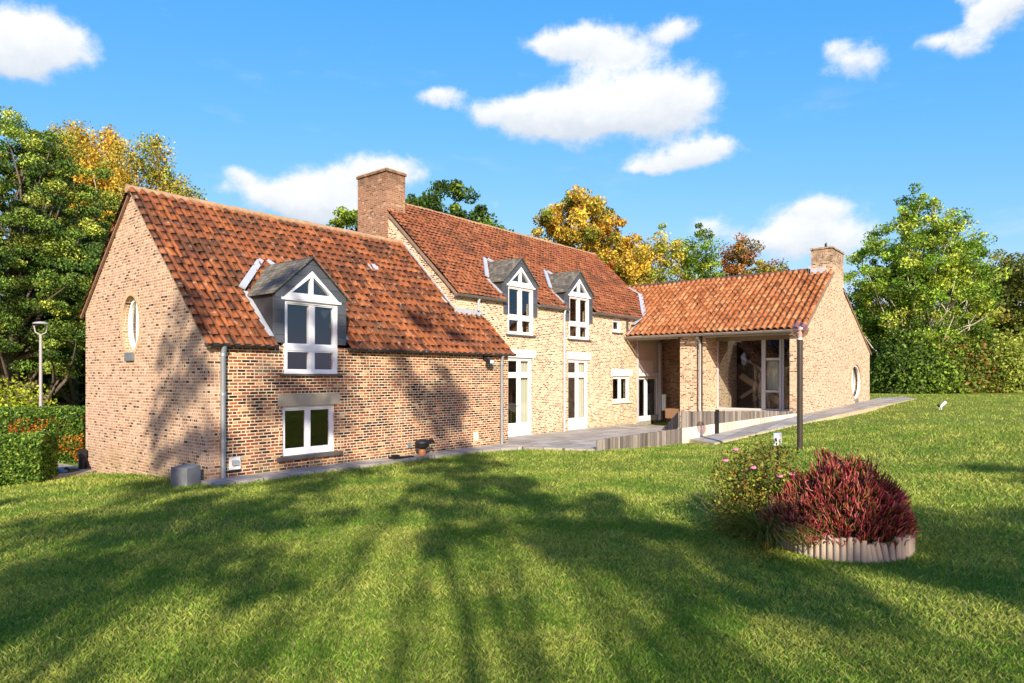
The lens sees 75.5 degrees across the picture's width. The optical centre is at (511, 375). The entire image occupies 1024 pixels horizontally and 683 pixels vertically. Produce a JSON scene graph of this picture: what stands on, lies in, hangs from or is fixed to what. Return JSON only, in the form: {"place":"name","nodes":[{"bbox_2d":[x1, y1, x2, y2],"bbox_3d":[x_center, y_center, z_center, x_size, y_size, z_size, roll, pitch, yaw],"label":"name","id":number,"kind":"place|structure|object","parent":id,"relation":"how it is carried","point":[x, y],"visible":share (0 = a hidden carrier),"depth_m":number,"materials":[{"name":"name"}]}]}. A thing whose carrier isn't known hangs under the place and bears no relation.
{"place":"outdoors","nodes":[
{"label":"outdoors","id":0,"kind":"place"},
{"bbox_2d":[10,463,95,480],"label":"gravel path","id":1,"kind":"structure","parent":0,"point":[80,472],"depth_m":16.65,"materials":[{"name":"grey gravel"}]},
{"bbox_2d":[58,467,79,473],"bbox_3d":[-11.214,2.425,16.653,0.389,0.330,0.702,0,0,21],"label":"hose bundle","id":2,"kind":"object","parent":1,"relation":"on","point":[66,470],"visible":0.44,"depth_m":16.51,"materials":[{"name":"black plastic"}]},
{"bbox_2d":[201,444,522,486],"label":"path","id":3,"kind":"structure","parent":0,"point":[265,476],"depth_m":15.29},
{"bbox_2d":[388,454,403,458],"bbox_3d":[-2.899,2.020,16.569,0.250,0.100,0.300,0,0,39],"label":"boot scraper","id":4,"kind":"object","parent":3,"relation":"on","point":[394,456],"visible":1,"depth_m":16.49,"materials":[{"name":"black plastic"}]},
{"bbox_2d":[415,439,434,455],"bbox_3d":[-2.281,1.857,17.313,0.405,0.425,0.595,0,0,39],"label":"black planter","id":5,"kind":"object","parent":3,"relation":"on","point":[422,445],"visible":1,"depth_m":17.14,"materials":[{"name":"plastic"}]},
{"bbox_2d":[0,392,1023,682],"bbox_3d":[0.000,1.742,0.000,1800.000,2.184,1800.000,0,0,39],"label":"lawn","id":6,"kind":"structure","parent":0,"point":[886,420],"depth_m":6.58,"materials":[{"name":"plant"}]},
{"bbox_2d":[0,373,57,433],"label":"golden shrub","id":7,"kind":"object","parent":6,"relation":"on","point":[24,401],"visible":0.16,"depth_m":24.20,"materials":[{"name":"yellow plant"}]},
{"bbox_2d":[0,431,59,486],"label":"clipped hedge","id":8,"kind":"object","parent":6,"relation":"on","point":[26,457],"visible":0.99,"depth_m":14.66,"materials":[{"name":"green plant"}]},
{"bbox_2d":[32,321,48,429],"bbox_3d":[-15.668,0.452,21.999,0.480,4.524,0.480,0,0,39],"label":"street lamp","id":9,"kind":"object","parent":6,"relation":"on","point":[40,369],"visible":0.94,"depth_m":21.96,"materials":[{"name":"grey metal"}]},
{"bbox_2d":[0,293,84,405],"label":"dark tree","id":10,"kind":"object","parent":6,"relation":"on","point":[63,378],"visible":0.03,"depth_m":31.31,"materials":[{"name":"green plant"}]},
{"bbox_2d":[0,405,85,462],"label":"clipped hedge","id":11,"kind":"object","parent":6,"relation":"on","point":[69,424],"visible":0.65,"depth_m":19.63,"materials":[{"name":"green plant"}]},
{"bbox_2d":[20,313,85,418],"bbox_3d":[-23.582,-1.071,32.941,8.082,7.568,7.746,0,0,39],"label":"dark tree","id":12,"kind":"object","parent":6,"relation":"on","point":[65,387],"visible":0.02,"depth_m":31.64,"materials":[{"name":"green plant"}]},
{"bbox_2d":[20,351,85,421],"bbox_3d":[-22.453,-1.282,35.014,7.480,7.866,7.407,0,0,-17],"label":"dark tree","id":13,"kind":"object","parent":6,"relation":"on","point":[83,373],"visible":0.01,"depth_m":32.50,"materials":[{"name":"green plant"}]},
{"bbox_2d":[1,204,108,412],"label":"pine tree","id":14,"kind":"object","parent":6,"relation":"on","point":[72,398],"visible":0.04,"depth_m":31.54,"materials":[{"name":"green plant"}]},
{"bbox_2d":[0,105,120,406],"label":"tree","id":15,"kind":"object","parent":6,"relation":"on","point":[49,242],"visible":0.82,"depth_m":26.28,"materials":[{"name":"green plant"}]},
{"bbox_2d":[3,119,139,405],"bbox_3d":[-24.201,-5.816,36.918,7.245,16.745,7.742,0,0,-16],"label":"golden tree","id":16,"kind":"object","parent":6,"relation":"on","point":[92,158],"visible":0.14,"depth_m":36.06,"materials":[{"name":"yellow plant"}]},
{"bbox_2d":[89,130,206,226],"bbox_3d":[-20.177,-5.609,36.783,6.806,16.230,7.074,0,0,39],"label":"golden tree","id":17,"kind":"object","parent":6,"relation":"on","point":[140,164],"visible":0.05,"depth_m":36.20,"materials":[{"name":"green plant"}]},
{"bbox_2d":[171,464,200,486],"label":"stone block","id":18,"kind":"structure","parent":6,"relation":"on","point":[182,475],"depth_m":12.89,"materials":[{"name":"grey stone"}]},
{"bbox_2d":[326,206,357,230],"bbox_3d":[-9.460,-3.730,37.847,5.171,11.984,4.822,0,0,39],"label":"green tree","id":19,"kind":"object","parent":6,"relation":"on","point":[347,218],"visible":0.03,"depth_m":37.58,"materials":[{"name":"green plant"}]},
{"bbox_2d":[405,179,513,231],"bbox_3d":[-3.707,-4.379,35.857,8.395,13.285,6.345,0,0,5],"label":"green tree","id":20,"kind":"object","parent":6,"relation":"on","point":[431,201],"visible":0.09,"depth_m":35.60,"materials":[{"name":"green plant"}]},
{"bbox_2d":[78,167,871,479],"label":"brick house","id":21,"kind":"structure","parent":6,"relation":"on","point":[218,335],"depth_m":18.67,"materials":[{"name":"brick"}]},
{"bbox_2d":[78,449,86,468],"bbox_3d":[-11.177,2.290,17.222,0.200,0.760,0.190,0,0,39],"label":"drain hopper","id":22,"kind":"object","parent":21,"relation":"attached to","point":[82,458],"visible":0.68,"depth_m":17.16,"materials":[{"name":"black plastic"}]},
{"bbox_2d":[120,291,140,360],"bbox_3d":[-8.930,-1.172,15.626,1.190,1.645,0.260,0,0,39],"label":"oval window","id":23,"kind":"structure","parent":21,"relation":"in","point":[128,356],"depth_m":15.74,"materials":[{"name":"white paint"}]},
{"bbox_2d":[229,456,240,472],"bbox_3d":[-5.684,1.830,13.601,0.107,0.320,0.240,0,0,39],"label":"flue terminal","id":24,"kind":"object","parent":21,"relation":"attached to","point":[234,464],"visible":1,"depth_m":13.59,"materials":[{"name":"white paint"}]},
{"bbox_2d":[276,404,342,461],"bbox_3d":[-4.605,1.267,15.057,0.200,1.195,1.700,0,0,39],"label":"window","id":25,"kind":"structure","parent":21,"relation":"in","point":[307,449],"depth_m":15.07,"materials":[{"name":"white wood"}]},
{"bbox_2d":[474,431,477,440],"bbox_3d":[-1.054,1.770,19.348,0.011,0.280,0.200,0,0,39],"label":"access panel","id":26,"kind":"object","parent":21,"relation":"attached to","point":[475,436],"visible":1,"depth_m":19.36,"materials":[{"name":"white plastic"}]},
{"bbox_2d":[483,356,494,363],"bbox_3d":[-0.689,-0.470,19.592,0.270,0.240,0.240,0,0,39],"label":"floodlight","id":27,"kind":"object","parent":21,"relation":"attached to","point":[490,361],"visible":1,"depth_m":19.50,"materials":[{"name":"black plastic"}]},
{"bbox_2d":[508,357,530,436],"bbox_3d":[0.201,0.720,22.879,0.177,2.700,1.362,0,0,36],"label":"french door","id":28,"kind":"structure","parent":21,"relation":"in","point":[521,427],"depth_m":23.08,"materials":[{"name":"white paint"}]},
{"bbox_2d":[568,359,586,429],"bbox_3d":[2.480,0.720,25.681,0.194,2.700,1.400,0,0,39],"label":"french door","id":29,"kind":"structure","parent":21,"relation":"in","point":[580,375],"depth_m":25.95,"materials":[{"name":"white paint"}]},
{"bbox_2d":[612,318,623,333],"bbox_3d":[4.407,-2.098,27.896,0.200,0.625,0.850,0,0,39],"label":"window","id":30,"kind":"structure","parent":21,"relation":"in","point":[617,330],"depth_m":28.01,"materials":[{"name":"white paint"}]},
{"bbox_2d":[611,376,632,403],"bbox_3d":[4.638,0.582,28.179,0.200,1.165,1.680,0,0,39],"label":"window","id":31,"kind":"structure","parent":21,"relation":"in","point":[615,401],"depth_m":28.23,"materials":[{"name":"white paint"}]},
{"bbox_2d":[639,377,657,420],"bbox_3d":[6.146,1.050,30.420,0.080,2.000,2.340,0,0,39],"label":"garden door","id":32,"kind":"structure","parent":21,"relation":"in","point":[646,417],"depth_m":30.42,"materials":[{"name":"white paint"}]},
{"bbox_2d":[851,362,861,402],"bbox_3d":[15.691,0.318,30.308,0.250,1.865,2.170,0,0,39],"label":"oval window","id":33,"kind":"structure","parent":21,"relation":"in","point":[855,398],"depth_m":30.59,"materials":[{"name":"white paint"}]},
{"bbox_2d":[528,185,656,285],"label":"autumn tree","id":34,"kind":"object","parent":6,"relation":"on","point":[596,236],"visible":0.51,"depth_m":42.49,"materials":[{"name":"yellow plant"}]},
{"bbox_2d":[603,241,657,284],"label":"autumn tree","id":35,"kind":"object","parent":6,"relation":"on","point":[638,281],"visible":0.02,"depth_m":44.76,"materials":[{"name":"yellow plant"}]},
{"bbox_2d":[596,428,681,451],"bbox_3d":[3.829,2.000,19.613,3.548,0.742,0.082,0,0,-35],"label":"palisade fence","id":36,"kind":"object","parent":6,"relation":"on","point":[663,437],"visible":0.59,"depth_m":19.61,"materials":[{"name":"wood"}]},
{"bbox_2d":[635,222,687,283],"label":"thin tree","id":37,"kind":"object","parent":6,"relation":"on","point":[661,247],"visible":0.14,"depth_m":49.02,"materials":[{"name":"yellow plant"}]},
{"bbox_2d":[662,412,679,430],"bbox_3d":[5.165,1.647,21.488,0.081,1.048,1.438,0,0,-8],"label":"palisade fence","id":38,"kind":"object","parent":6,"relation":"on","point":[674,423],"visible":0.44,"depth_m":21.12,"materials":[{"name":"wood"}]},
{"bbox_2d":[671,223,727,280],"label":"thin tree","id":39,"kind":"object","parent":6,"relation":"on","point":[695,263],"visible":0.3,"depth_m":49.15,"materials":[{"name":"green plant"}]},
{"bbox_2d":[715,410,718,433],"bbox_3d":[6.632,1.530,21.387,0.100,0.880,0.080,0,0,39],"label":"fence post","id":40,"kind":"object","parent":6,"relation":"on","point":[716,421],"visible":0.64,"depth_m":21.35,"materials":[{"name":"black plastic"}]},
{"bbox_2d":[678,413,796,443],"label":"retaining wall","id":41,"kind":"structure","parent":6,"relation":"on","point":[688,433],"depth_m":21.66,"materials":[{"name":"concrete"}]},
{"bbox_2d":[681,411,796,427],"bbox_3d":[7.878,1.360,22.321,6.158,0.535,0.078,0,0,-33],"label":"palisade fence","id":42,"kind":"object","parent":41,"relation":"on","point":[693,418],"visible":0.97,"depth_m":21.63,"materials":[{"name":"grey wood"}]},
{"bbox_2d":[715,232,764,276],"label":"thin tree","id":43,"kind":"object","parent":6,"relation":"on","point":[741,255],"visible":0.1,"depth_m":49.39,"materials":[{"name":"orange plant"}]},
{"bbox_2d":[673,433,811,543],"bbox_3d":[2.928,1.350,8.080,1.618,1.296,1.343,0,0,39],"label":"rose bush","id":44,"kind":"object","parent":6,"relation":"on","point":[766,480],"visible":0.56,"depth_m":7.85,"materials":[{"name":"green plant"}]},
{"bbox_2d":[743,257,789,274],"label":"thin tree","id":45,"kind":"object","parent":6,"relation":"on","point":[763,266],"visible":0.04,"depth_m":49.44,"materials":[{"name":"yellow plant"}]},
{"bbox_2d":[773,432,781,496],"bbox_3d":[3.170,1.271,7.898,0.060,1.180,0.145,0,0,39],"label":"garden socket","id":46,"kind":"object","parent":6,"relation":"on","point":[777,435],"visible":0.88,"depth_m":7.86,"materials":[{"name":"white plastic"}]},
{"bbox_2d":[791,322,808,449],"bbox_3d":[6.818,0.295,15.670,0.380,3.123,0.380,0,0,39],"label":"garden lamp","id":47,"kind":"object","parent":6,"relation":"on","point":[799,392],"visible":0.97,"depth_m":15.62,"materials":[{"name":"brown metal"}]},
{"bbox_2d":[689,399,913,444],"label":"kerb","id":48,"kind":"structure","parent":6,"relation":"on","point":[821,419],"depth_m":22.76,"materials":[{"name":"grey concrete"}]},
{"bbox_2d":[780,531,914,562],"bbox_3d":[3.621,1.781,7.203,1.314,0.335,1.315,0,0,39],"label":"log edging","id":49,"kind":"object","parent":6,"relation":"on","point":[863,551],"visible":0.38,"depth_m":6.62,"materials":[{"name":"beige wood"}]},
{"bbox_2d":[843,527,903,547],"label":"planting soil","id":50,"kind":"structure","parent":6,"relation":"on","point":[870,540],"depth_m":6.84,"materials":[{"name":"brown soil"}]},
{"bbox_2d":[700,493,824,550],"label":"ornamental grass","id":51,"kind":"object","parent":50,"relation":"on","point":[763,538],"depth_m":6.91,"materials":[{"name":"green plant"}]},
{"bbox_2d":[754,487,844,548],"bbox_3d":[3.080,1.496,7.106,0.930,0.601,0.905,0,0,39],"label":"heather bush","id":52,"kind":"object","parent":50,"relation":"on","point":[807,522],"visible":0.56,"depth_m":6.89,"materials":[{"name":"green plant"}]},
{"bbox_2d":[775,444,922,548],"bbox_3d":[3.613,1.265,7.207,1.483,1.084,1.445,0,0,39],"label":"heather bush","id":53,"kind":"object","parent":50,"relation":"on","point":[865,505],"visible":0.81,"depth_m":6.83,"materials":[{"name":"red plant"}]},
{"bbox_2d":[870,318,950,393],"bbox_3d":[23.999,-1.259,40.542,4.930,4.800,5.430,0,0,39],"label":"wood edge shrub","id":54,"kind":"object","parent":6,"relation":"on","point":[896,364],"visible":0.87,"depth_m":39.48,"materials":[{"name":"green plant"}]},
{"bbox_2d":[886,328,975,393],"bbox_3d":[25.531,-0.894,40.311,4.625,4.038,5.726,0,0,39],"label":"wood edge shrub","id":55,"kind":"object","parent":6,"relation":"on","point":[954,377],"visible":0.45,"depth_m":38.83,"materials":[{"name":"green plant"}]},
{"bbox_2d":[937,401,946,409],"bbox_3d":[16.572,1.162,25.490,0.367,0.397,0.120,0,0,-5],"label":"garden spotlight","id":56,"kind":"object","parent":6,"relation":"on","point":[942,404],"visible":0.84,"depth_m":25.46,"materials":[{"name":"white plastic"}]},
{"bbox_2d":[931,332,1004,392],"bbox_3d":[27.329,-0.668,40.609,4.810,4.043,5.408,0,0,39],"label":"wood edge shrub","id":57,"kind":"object","parent":6,"relation":"on","point":[969,360],"visible":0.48,"depth_m":39.26,"materials":[{"name":"green plant"}]},
{"bbox_2d":[978,326,1023,392],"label":"bright shrub","id":58,"kind":"object","parent":6,"relation":"on","point":[1016,366],"visible":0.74,"depth_m":39.26,"materials":[{"name":"green plant"}]},
{"bbox_2d":[0,0,1023,305],"label":"sky","id":59,"kind":"structure","parent":0,"point":[794,127],"materials":[{"name":"blue"}]},
{"bbox_2d":[498,420,663,450],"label":"terrace","id":60,"kind":"structure","parent":0,"point":[582,439],"depth_m":22.23,"materials":[{"name":"grey stone"}]},
{"bbox_2d":[692,414,834,442],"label":"ramp path","id":61,"kind":"structure","parent":0,"point":[742,432],"depth_m":21.59,"materials":[{"name":"white concrete"}]},
{"bbox_2d":[809,397,914,414],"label":"paved path","id":62,"kind":"structure","parent":0,"point":[871,403],"depth_m":28.18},
{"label":"earth strip","id":63,"kind":"structure","parent":0,"visible":0},
{"bbox_2d":[850,302,893,344],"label":"wood edge tree","id":64,"kind":"object","parent":63,"relation":"on","point":[854,309],"visible":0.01,"depth_m":48.05,"materials":[{"name":"green plant"}]},
{"bbox_2d":[866,330,893,389],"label":"wood edge shrub","id":65,"kind":"object","parent":63,"relation":"on","point":[873,352],"visible":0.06,"depth_m":43.16,"materials":[{"name":"green plant"}]},
{"bbox_2d":[843,182,1011,353],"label":"birch tree","id":66,"kind":"object","parent":63,"relation":"on","point":[907,287],"visible":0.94,"depth_m":41.56,"materials":[{"name":"green plant"}]},
{"bbox_2d":[942,283,1023,351],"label":"wood edge tree","id":67,"kind":"object","parent":63,"relation":"on","point":[1007,312],"visible":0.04,"depth_m":47.50,"materials":[{"name":"green plant"}]},
{"bbox_2d":[953,321,1023,389],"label":"wood edge shrub","id":68,"kind":"object","parent":63,"relation":"on","point":[987,339],"visible":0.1,"depth_m":41.16,"materials":[{"name":"green plant"}]},
{"bbox_2d":[966,251,1023,351],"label":"wood edge tree","id":69,"kind":"object","parent":63,"relation":"on","point":[1013,284],"visible":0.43,"depth_m":46.11,"materials":[{"name":"green plant"}]}
]}

